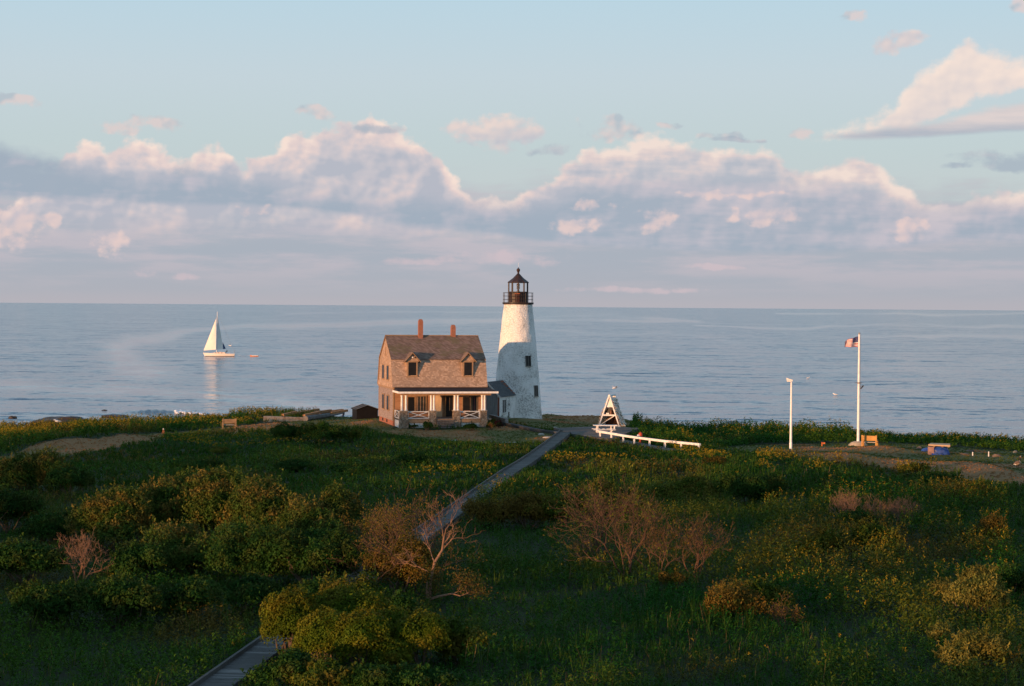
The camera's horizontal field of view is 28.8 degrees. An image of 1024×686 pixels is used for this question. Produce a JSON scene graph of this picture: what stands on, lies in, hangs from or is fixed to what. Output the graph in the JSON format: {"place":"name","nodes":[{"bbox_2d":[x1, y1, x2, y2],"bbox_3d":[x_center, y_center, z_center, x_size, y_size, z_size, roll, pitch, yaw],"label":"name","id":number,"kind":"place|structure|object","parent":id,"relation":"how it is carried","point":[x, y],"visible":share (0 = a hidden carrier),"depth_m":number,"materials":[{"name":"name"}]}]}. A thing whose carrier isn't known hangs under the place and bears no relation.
{"place":"outdoors","nodes":[
{"label":"outdoors","id":0,"kind":"place"},
{"bbox_2d":[0,303,1023,440],"bbox_3d":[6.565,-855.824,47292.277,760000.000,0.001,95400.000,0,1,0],"label":"sea","id":1,"kind":"structure","parent":0,"point":[936,371],"depth_m":722.32,"materials":[{"name":"liquid"}]},
{"bbox_2d":[31,416,84,423],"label":"shore ledge","id":2,"kind":"object","parent":1,"relation":"in","point":[67,418],"visible":0.34,"depth_m":324.79,"materials":[{"name":"grey stone"}]},
{"bbox_2d":[110,409,188,414],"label":"swell","id":3,"kind":"structure","parent":1,"relation":"on","point":[153,411],"depth_m":356.89,"materials":[{"name":"liquid"}]},
{"bbox_2d":[203,312,234,356],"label":"sailboat","id":4,"kind":"object","parent":1,"relation":"on","point":[212,343],"visible":0.99,"depth_m":749.45,"materials":[{"name":"white fabric"}]},
{"bbox_2d":[0,406,1023,685],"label":"ground","id":5,"kind":"structure","parent":0,"point":[446,432],"depth_m":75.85,"materials":[{"name":"green plant"}]},
{"bbox_2d":[0,482,51,532],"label":"shrub","id":6,"kind":"object","parent":5,"relation":"on","point":[14,505],"visible":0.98,"depth_m":92.88,"materials":[{"name":"green plant"}]},
{"bbox_2d":[0,444,66,492],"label":"thicket shrub","id":7,"kind":"object","parent":5,"relation":"on","point":[28,469],"visible":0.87,"depth_m":111.48,"materials":[{"name":"green plant"}]},
{"bbox_2d":[0,532,70,585],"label":"shrub","id":8,"kind":"object","parent":5,"relation":"on","point":[25,555],"visible":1,"depth_m":74.32,"materials":[{"name":"green plant"}]},
{"bbox_2d":[5,573,93,626],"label":"shrub","id":9,"kind":"object","parent":5,"relation":"on","point":[31,596],"visible":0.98,"depth_m":65.80,"materials":[{"name":"green plant"}]},
{"bbox_2d":[18,505,87,543],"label":"shrub","id":10,"kind":"object","parent":5,"relation":"on","point":[41,524],"visible":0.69,"depth_m":88.14,"materials":[{"name":"green plant"}]},
{"bbox_2d":[43,461,100,496],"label":"shrub","id":11,"kind":"object","parent":5,"relation":"on","point":[62,475],"visible":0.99,"depth_m":110.49,"materials":[{"name":"green plant"}]},
{"bbox_2d":[44,526,114,583],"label":"bare shrub","id":12,"kind":"object","parent":5,"relation":"on","point":[84,554],"visible":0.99,"depth_m":74.83,"materials":[{"name":"brown plant"}]},
{"bbox_2d":[56,478,166,555],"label":"thicket shrub","id":13,"kind":"object","parent":5,"relation":"on","point":[122,513],"visible":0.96,"depth_m":85.32,"materials":[{"name":"green plant"}]},
{"bbox_2d":[69,570,171,626],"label":"shrub","id":14,"kind":"object","parent":5,"relation":"on","point":[119,595],"visible":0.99,"depth_m":65.98,"materials":[{"name":"green plant"}]},
{"bbox_2d":[99,536,170,583],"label":"shrub","id":15,"kind":"object","parent":5,"relation":"on","point":[137,557],"visible":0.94,"depth_m":75.36,"materials":[{"name":"green plant"}]},
{"bbox_2d":[132,464,217,530],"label":"thicket shrub","id":16,"kind":"object","parent":5,"relation":"on","point":[164,490],"visible":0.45,"depth_m":87.05,"materials":[{"name":"green plant"}]},
{"bbox_2d":[138,515,232,578],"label":"thicket shrub","id":17,"kind":"object","parent":5,"relation":"on","point":[185,543],"visible":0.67,"depth_m":77.39,"materials":[{"name":"green plant"}]},
{"bbox_2d":[150,569,227,621],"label":"shrub","id":18,"kind":"object","parent":5,"relation":"on","point":[186,592],"visible":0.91,"depth_m":67.20,"materials":[{"name":"green plant"}]},
{"bbox_2d":[166,456,227,468],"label":"shrub","id":19,"kind":"object","parent":5,"relation":"on","point":[194,462],"visible":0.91,"depth_m":127.75,"materials":[{"name":"green plant"}]},
{"bbox_2d":[172,459,254,534],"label":"thicket shrub","id":20,"kind":"object","parent":5,"relation":"on","point":[214,489],"visible":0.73,"depth_m":86.96,"materials":[{"name":"green plant"}]},
{"bbox_2d":[209,443,230,454],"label":"bayberry shrub","id":21,"kind":"object","parent":5,"relation":"on","point":[221,449],"visible":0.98,"depth_m":142.27,"materials":[{"name":"green plant"}]},
{"bbox_2d":[217,569,282,615],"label":"shrub","id":22,"kind":"object","parent":5,"relation":"on","point":[251,588],"visible":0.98,"depth_m":68.78,"materials":[{"name":"green plant"}]},
{"bbox_2d":[201,513,305,581],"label":"shrub","id":23,"kind":"object","parent":5,"relation":"on","point":[232,548],"visible":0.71,"depth_m":75.51,"materials":[{"name":"green plant"}]},
{"bbox_2d":[213,469,303,533],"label":"thicket shrub","id":24,"kind":"object","parent":5,"relation":"on","point":[261,499],"visible":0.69,"depth_m":85.66,"materials":[{"name":"green plant"}]},
{"bbox_2d":[240,645,319,685],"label":"shrub","id":25,"kind":"object","parent":5,"relation":"on","point":[283,666],"visible":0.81,"depth_m":55.47,"materials":[{"name":"green plant"}]},
{"bbox_2d":[263,416,302,422],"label":"ruined wall","id":26,"kind":"structure","parent":5,"relation":"on","point":[279,418],"depth_m":189.67,"materials":[{"name":"grey stone"}]},
{"bbox_2d":[268,420,301,440],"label":"shrub","id":27,"kind":"object","parent":5,"relation":"on","point":[284,429],"visible":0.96,"depth_m":152.84,"materials":[{"name":"green plant"}]},
{"bbox_2d":[258,583,322,654],"bbox_3d":[-6.599,8.494,59.340,1.910,2.687,1.634,0,1,0],"label":"rounded shrub","id":28,"kind":"object","parent":5,"relation":"on","point":[284,612],"visible":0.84,"depth_m":58.90,"materials":[{"name":"green plant"}]},
{"bbox_2d":[272,456,316,470],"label":"shrub","id":29,"kind":"object","parent":5,"relation":"on","point":[292,463],"visible":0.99,"depth_m":127.50,"materials":[{"name":"green plant"}]},
{"bbox_2d":[262,517,369,582],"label":"shrub","id":30,"kind":"object","parent":5,"relation":"on","point":[308,555],"visible":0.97,"depth_m":74.50,"materials":[{"name":"green plant"}]},
{"bbox_2d":[294,567,343,595],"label":"shrub","id":31,"kind":"object","parent":5,"relation":"on","point":[312,587],"visible":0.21,"depth_m":67.20,"materials":[{"name":"green plant"}]},
{"bbox_2d":[270,477,369,539],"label":"thicket shrub","id":32,"kind":"object","parent":5,"relation":"on","point":[328,508],"visible":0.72,"depth_m":84.89,"materials":[{"name":"green plant"}]},
{"bbox_2d":[291,604,349,669],"bbox_3d":[-5.529,8.757,58.302,1.980,2.234,1.543,0,1,0],"label":"rounded shrub","id":33,"kind":"object","parent":5,"relation":"on","point":[311,636],"visible":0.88,"depth_m":57.84,"materials":[{"name":"green plant"}]},
{"bbox_2d":[284,651,357,685],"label":"bayberry shrub","id":34,"kind":"object","parent":5,"relation":"on","point":[330,671],"visible":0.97,"depth_m":54.70,"materials":[{"name":"green plant"}]},
{"bbox_2d":[296,418,349,443],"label":"shrub","id":35,"kind":"object","parent":5,"relation":"on","point":[322,430],"visible":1,"depth_m":151.51,"materials":[{"name":"green plant"}]},
{"bbox_2d":[302,412,344,420],"bbox_3d":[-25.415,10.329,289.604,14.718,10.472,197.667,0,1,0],"label":"stone curb","id":36,"kind":"structure","parent":5,"relation":"on","point":[316,416],"depth_m":194.05,"materials":[{"name":"grey stone"}]},
{"bbox_2d":[339,425,363,441],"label":"bayberry shrub","id":37,"kind":"object","parent":5,"relation":"on","point":[355,433],"visible":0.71,"depth_m":153.98,"materials":[{"name":"green plant"}]},
{"bbox_2d":[313,578,392,655],"bbox_3d":[-5.051,8.491,60.998,2.885,2.595,2.572,0,1,0],"label":"rounded shrub","id":38,"kind":"object","parent":5,"relation":"on","point":[355,601],"visible":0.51,"depth_m":60.52,"materials":[{"name":"green plant"}]},
{"bbox_2d":[318,561,387,599],"bbox_3d":[-5.107,8.284,61.976,2.205,2.976,1.589,0,1,-25],"label":"bayberry shrub","id":39,"kind":"object","parent":5,"relation":"on","point":[362,578],"visible":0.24,"depth_m":61.94,"materials":[{"name":"green plant"}]},
{"bbox_2d":[324,605,394,667],"bbox_3d":[-4.435,8.752,58.037,2.058,2.173,1.998,-1,1,-44],"label":"rounded shrub","id":40,"kind":"object","parent":5,"relation":"on","point":[371,627],"visible":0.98,"depth_m":57.51,"materials":[{"name":"green plant"}]},
{"bbox_2d":[351,404,377,418],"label":"shed","id":41,"kind":"structure","parent":5,"relation":"on","point":[362,411],"depth_m":192.82,"materials":[{"name":"brown wood"}]},
{"bbox_2d":[328,501,420,582],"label":"bare shrub","id":42,"kind":"object","parent":5,"relation":"on","point":[374,532],"visible":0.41,"depth_m":77.27,"materials":[{"name":"brown plant"}]},
{"bbox_2d":[188,430,570,685],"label":"boardwalk","id":43,"kind":"structure","parent":5,"relation":"on","point":[227,672],"depth_m":62.05,"materials":[{"name":"grey wood"}]},
{"bbox_2d":[346,656,421,685],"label":"shrub","id":44,"kind":"object","parent":5,"relation":"on","point":[371,674],"visible":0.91,"depth_m":54.42,"materials":[{"name":"green plant"}]},
{"bbox_2d":[367,637,414,665],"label":"rounded shrub","id":45,"kind":"object","parent":5,"relation":"on","point":[394,652],"visible":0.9,"depth_m":57.38,"materials":[{"name":"green plant"}]},
{"bbox_2d":[375,605,407,664],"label":"rounded shrub","id":46,"kind":"object","parent":5,"relation":"on","point":[389,612],"visible":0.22,"depth_m":59.30,"materials":[{"name":"green plant"}]},
{"bbox_2d":[359,526,442,594],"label":"rusty shrub","id":47,"kind":"object","parent":5,"relation":"on","point":[409,570],"visible":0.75,"depth_m":73.24,"materials":[{"name":"brown plant"}]},
{"bbox_2d":[384,589,422,614],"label":"shrub","id":48,"kind":"object","parent":5,"relation":"on","point":[404,603],"visible":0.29,"depth_m":65.23,"materials":[{"name":"green plant"}]},
{"bbox_2d":[326,477,487,592],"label":"bare shrub","id":49,"kind":"object","parent":5,"relation":"on","point":[390,517],"visible":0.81,"depth_m":73.86,"materials":[{"name":"brown plant"}]},
{"bbox_2d":[391,449,435,464],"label":"shrub","id":50,"kind":"object","parent":5,"relation":"on","point":[417,457],"visible":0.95,"depth_m":131.77,"materials":[{"name":"green plant"}]},
{"bbox_2d":[390,608,452,664],"bbox_3d":[-2.732,8.789,58.656,1.980,1.974,1.741,0,1,0],"label":"rounded shrub","id":51,"kind":"object","parent":5,"relation":"on","point":[424,631],"visible":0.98,"depth_m":58.15,"materials":[{"name":"green plant"}]},
{"bbox_2d":[393,659,461,685],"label":"shrub","id":52,"kind":"object","parent":5,"relation":"on","point":[428,676],"visible":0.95,"depth_m":54.61,"materials":[{"name":"green plant"}]},
{"bbox_2d":[377,319,498,428],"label":"keepers house","id":53,"kind":"structure","parent":5,"relation":"on","point":[439,380],"depth_m":179.58,"materials":[{"name":"brown wood"}]},
{"bbox_2d":[407,396,415,410],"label":"window","id":54,"kind":"structure","parent":53,"relation":"in","point":[411,400],"depth_m":178.75,"materials":[{"name":"glass"}]},
{"bbox_2d":[416,395,426,410],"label":"window","id":55,"kind":"structure","parent":53,"relation":"in","point":[421,400],"depth_m":178.95,"materials":[{"name":"black glass"}]},
{"bbox_2d":[445,395,453,416],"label":"door","id":56,"kind":"structure","parent":53,"relation":"in","point":[449,399],"depth_m":179.54,"materials":[{"name":"paint"}]},
{"bbox_2d":[462,396,470,410],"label":"window","id":57,"kind":"structure","parent":53,"relation":"in","point":[466,400],"depth_m":179.89,"materials":[{"name":"glass"}]},
{"bbox_2d":[389,488,501,605],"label":"dying tree","id":58,"kind":"object","parent":5,"relation":"on","point":[466,580],"visible":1,"depth_m":71.17,"materials":[{"name":"brown plant"}]},
{"bbox_2d":[432,610,496,664],"bbox_3d":[-1.645,8.875,59.559,1.698,1.835,1.966,0,1,-38],"label":"bayberry shrub","id":59,"kind":"object","parent":5,"relation":"on","point":[461,633],"visible":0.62,"depth_m":59.12,"materials":[{"name":"green plant"}]},
{"bbox_2d":[460,496,512,528],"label":"rusty shrub","id":60,"kind":"object","parent":5,"relation":"on","point":[482,510],"visible":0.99,"depth_m":96.21,"materials":[{"name":"green plant"}]},
{"bbox_2d":[486,380,515,417],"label":"workroom","id":61,"kind":"object","parent":5,"relation":"on","point":[501,402],"visible":0.59,"depth_m":189.39,"materials":[{"name":"grey paint"}]},
{"bbox_2d":[0,405,1021,685],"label":"yellow flowers","id":62,"kind":"object","parent":5,"relation":"on","point":[90,421],"visible":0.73,"depth_m":138.61,"materials":[{"name":"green plant"}]},
{"bbox_2d":[496,267,541,418],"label":"lighthouse","id":63,"kind":"object","parent":5,"relation":"on","point":[517,372],"visible":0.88,"depth_m":193.53,"materials":[{"name":"white paint"}]},
{"bbox_2d":[489,488,560,528],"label":"rusty shrub","id":64,"kind":"object","parent":5,"relation":"on","point":[523,504],"visible":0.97,"depth_m":96.68,"materials":[{"name":"green plant"}]},
{"bbox_2d":[503,422,556,433],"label":"side boardwalk","id":65,"kind":"structure","parent":5,"relation":"on","point":[528,428],"depth_m":174.48,"materials":[{"name":"grey wood"}]},
{"bbox_2d":[533,487,596,526],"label":"bayberry shrub","id":66,"kind":"object","parent":5,"relation":"on","point":[558,505],"visible":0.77,"depth_m":96.86,"materials":[{"name":"green plant"}]},
{"bbox_2d":[566,533,602,562],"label":"bare shrub","id":67,"kind":"object","parent":5,"relation":"on","point":[581,540],"visible":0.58,"depth_m":82.24,"materials":[{"name":"brown plant"}]},
{"bbox_2d":[553,426,637,441],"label":"landing deck","id":68,"kind":"structure","parent":5,"relation":"on","point":[584,432],"depth_m":169.09,"materials":[{"name":"grey wood"}]},
{"bbox_2d":[543,472,668,570],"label":"bare shrub","id":69,"kind":"object","parent":5,"relation":"on","point":[595,521],"visible":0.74,"depth_m":81.16,"materials":[{"name":"brown plant"}]},
{"bbox_2d":[597,394,625,426],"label":"wooden frame","id":70,"kind":"object","parent":5,"relation":"on","point":[612,415],"visible":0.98,"depth_m":177.68,"materials":[{"name":"white paint"}]},
{"bbox_2d":[550,471,679,581],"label":"bare shrub","id":71,"kind":"object","parent":5,"relation":"on","point":[633,525],"visible":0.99,"depth_m":77.36,"materials":[{"name":"brown plant"}]},
{"bbox_2d":[583,474,650,521],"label":"bayberry shrub","id":72,"kind":"object","parent":5,"relation":"on","point":[608,485],"visible":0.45,"depth_m":98.53,"materials":[{"name":"green plant"}]},
{"bbox_2d":[614,439,681,450],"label":"ramp","id":73,"kind":"structure","parent":5,"relation":"on","point":[654,446],"depth_m":158.03,"materials":[{"name":"grey wood"}]},
{"bbox_2d":[598,430,700,447],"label":"ramp rail","id":74,"kind":"object","parent":73,"relation":"on","point":[649,439],"visible":0.7,"depth_m":157.23,"materials":[{"name":"white paint"}]},
{"bbox_2d":[601,497,700,578],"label":"bare shrub","id":75,"kind":"object","parent":5,"relation":"on","point":[654,541],"visible":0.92,"depth_m":77.85,"materials":[{"name":"brown plant"}]},
{"bbox_2d":[658,568,687,588],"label":"rusty shrub","id":76,"kind":"object","parent":5,"relation":"on","point":[665,577],"visible":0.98,"depth_m":75.08,"materials":[{"name":"brown plant"}]},
{"bbox_2d":[648,471,721,504],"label":"bayberry shrub","id":77,"kind":"object","parent":5,"relation":"on","point":[694,480],"visible":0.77,"depth_m":108.30,"materials":[{"name":"green plant"}]},
{"bbox_2d":[665,509,738,579],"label":"bare shrub","id":78,"kind":"object","parent":5,"relation":"on","point":[696,538],"visible":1,"depth_m":77.95,"materials":[{"name":"brown plant"}]},
{"bbox_2d":[702,453,726,467],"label":"rusty shrub","id":79,"kind":"object","parent":5,"relation":"on","point":[717,459],"visible":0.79,"depth_m":129.88,"materials":[{"name":"brown plant"}]},
{"bbox_2d":[698,572,770,623],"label":"rusty shrub","id":80,"kind":"object","parent":5,"relation":"on","point":[733,591],"visible":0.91,"depth_m":66.41,"materials":[{"name":"brown plant"}]},
{"bbox_2d":[714,469,790,506],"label":"shrub","id":81,"kind":"object","parent":5,"relation":"on","point":[754,487],"visible":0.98,"depth_m":106.97,"materials":[{"name":"green plant"}]},
{"bbox_2d":[730,573,797,611],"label":"bayberry shrub","id":82,"kind":"object","parent":5,"relation":"on","point":[770,591],"visible":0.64,"depth_m":69.61,"materials":[{"name":"green plant"}]},
{"bbox_2d":[764,590,807,628],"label":"bare shrub","id":83,"kind":"object","parent":5,"relation":"on","point":[780,609],"visible":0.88,"depth_m":65.94,"materials":[{"name":"brown plant"}]},
{"bbox_2d":[786,378,792,448],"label":"light pole","id":84,"kind":"object","parent":5,"relation":"on","point":[790,443],"visible":0.92,"depth_m":154.73,"materials":[{"name":"white metal"}]},
{"bbox_2d":[629,412,1023,450],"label":"coastal scrub","id":85,"kind":"object","parent":5,"relation":"on","point":[723,437],"visible":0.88,"depth_m":172.90,"materials":[{"name":"green plant"}]},
{"bbox_2d":[796,523,857,561],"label":"bayberry shrub","id":86,"kind":"object","parent":5,"relation":"on","point":[824,532],"visible":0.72,"depth_m":84.30,"materials":[{"name":"green plant"}]},
{"bbox_2d":[829,487,868,525],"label":"bare shrub","id":87,"kind":"object","parent":5,"relation":"on","point":[849,506],"visible":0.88,"depth_m":98.46,"materials":[{"name":"brown plant"}]},
{"bbox_2d":[831,507,882,527],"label":"shrub","id":88,"kind":"object","parent":5,"relation":"on","point":[856,515],"visible":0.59,"depth_m":96.30,"materials":[{"name":"green plant"}]},
{"bbox_2d":[848,332,867,445],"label":"flagpole","id":89,"kind":"object","parent":5,"relation":"on","point":[857,442],"visible":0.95,"depth_m":163.26,"materials":[{"name":"white metal"}]},
{"bbox_2d":[845,337,857,346],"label":"flag","id":90,"kind":"object","parent":89,"relation":"attached to","point":[852,342],"visible":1,"depth_m":163.19,"materials":[{"name":"multicoloured fabric"}]},
{"bbox_2d":[861,435,877,445],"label":"settle bench","id":91,"kind":"object","parent":5,"relation":"on","point":[868,438],"visible":0.82,"depth_m":161.94,"materials":[{"name":"brown wood"}]},
{"bbox_2d":[847,517,907,557],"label":"bayberry shrub","id":92,"kind":"object","parent":5,"relation":"on","point":[863,532],"visible":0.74,"depth_m":85.30,"materials":[{"name":"green plant"}]},
{"bbox_2d":[862,492,894,521],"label":"bare shrub","id":93,"kind":"object","parent":5,"relation":"on","point":[873,509],"visible":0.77,"depth_m":99.08,"materials":[{"name":"brown plant"}]},
{"bbox_2d":[887,493,925,526],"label":"bare shrub","id":94,"kind":"object","parent":5,"relation":"on","point":[898,507],"visible":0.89,"depth_m":98.43,"materials":[{"name":"brown plant"}]},
{"bbox_2d":[900,459,931,471],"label":"bayberry shrub","id":95,"kind":"object","parent":5,"relation":"on","point":[921,465],"visible":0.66,"depth_m":128.24,"materials":[{"name":"green plant"}]},
{"bbox_2d":[908,468,959,487],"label":"shrub","id":96,"kind":"object","parent":5,"relation":"on","point":[948,475],"visible":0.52,"depth_m":119.42,"materials":[{"name":"green plant"}]},
{"bbox_2d":[928,443,949,454],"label":"tarped stack","id":97,"kind":"object","parent":5,"relation":"on","point":[937,448],"visible":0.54,"depth_m":147.44,"materials":[{"name":"blue plastic"}]},
{"bbox_2d":[925,618,953,646],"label":"pale shrub","id":98,"kind":"object","parent":5,"relation":"on","point":[938,630],"visible":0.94,"depth_m":62.92,"materials":[{"name":"green plant"}]},
{"bbox_2d":[927,561,1013,618],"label":"pale shrub","id":99,"kind":"object","parent":5,"relation":"on","point":[974,585],"visible":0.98,"depth_m":68.07,"materials":[{"name":"green plant"}]},
{"bbox_2d":[932,624,1011,672],"bbox_3d":[13.543,9.055,58.690,2.391,1.665,1.891,0,1,0],"label":"pale shrub","id":100,"kind":"object","parent":5,"relation":"on","point":[974,644],"visible":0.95,"depth_m":58.42,"materials":[{"name":"green plant"}]},
{"bbox_2d":[951,475,998,502],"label":"bayberry shrub","id":101,"kind":"object","parent":5,"relation":"on","point":[980,481],"visible":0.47,"depth_m":109.96,"materials":[{"name":"green plant"}]},
{"bbox_2d":[964,508,1014,546],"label":"rusty shrub","id":102,"kind":"object","parent":5,"relation":"on","point":[988,523],"visible":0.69,"depth_m":91.09,"materials":[{"name":"brown plant"}]},
{"bbox_2d":[993,560,1023,601],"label":"shrub","id":103,"kind":"object","parent":5,"relation":"on","point":[1017,575],"visible":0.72,"depth_m":72.98,"materials":[{"name":"green plant"}]},
{"bbox_2d":[0,0,1023,309],"label":"sky","id":104,"kind":"structure","parent":0,"point":[768,154],"materials":[{"name":"blue"}]},
{"bbox_2d":[7,414,1023,484],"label":"turf grass","id":105,"kind":"structure","parent":0,"point":[887,458],"depth_m":156.14,"materials":[{"name":"green plant"}]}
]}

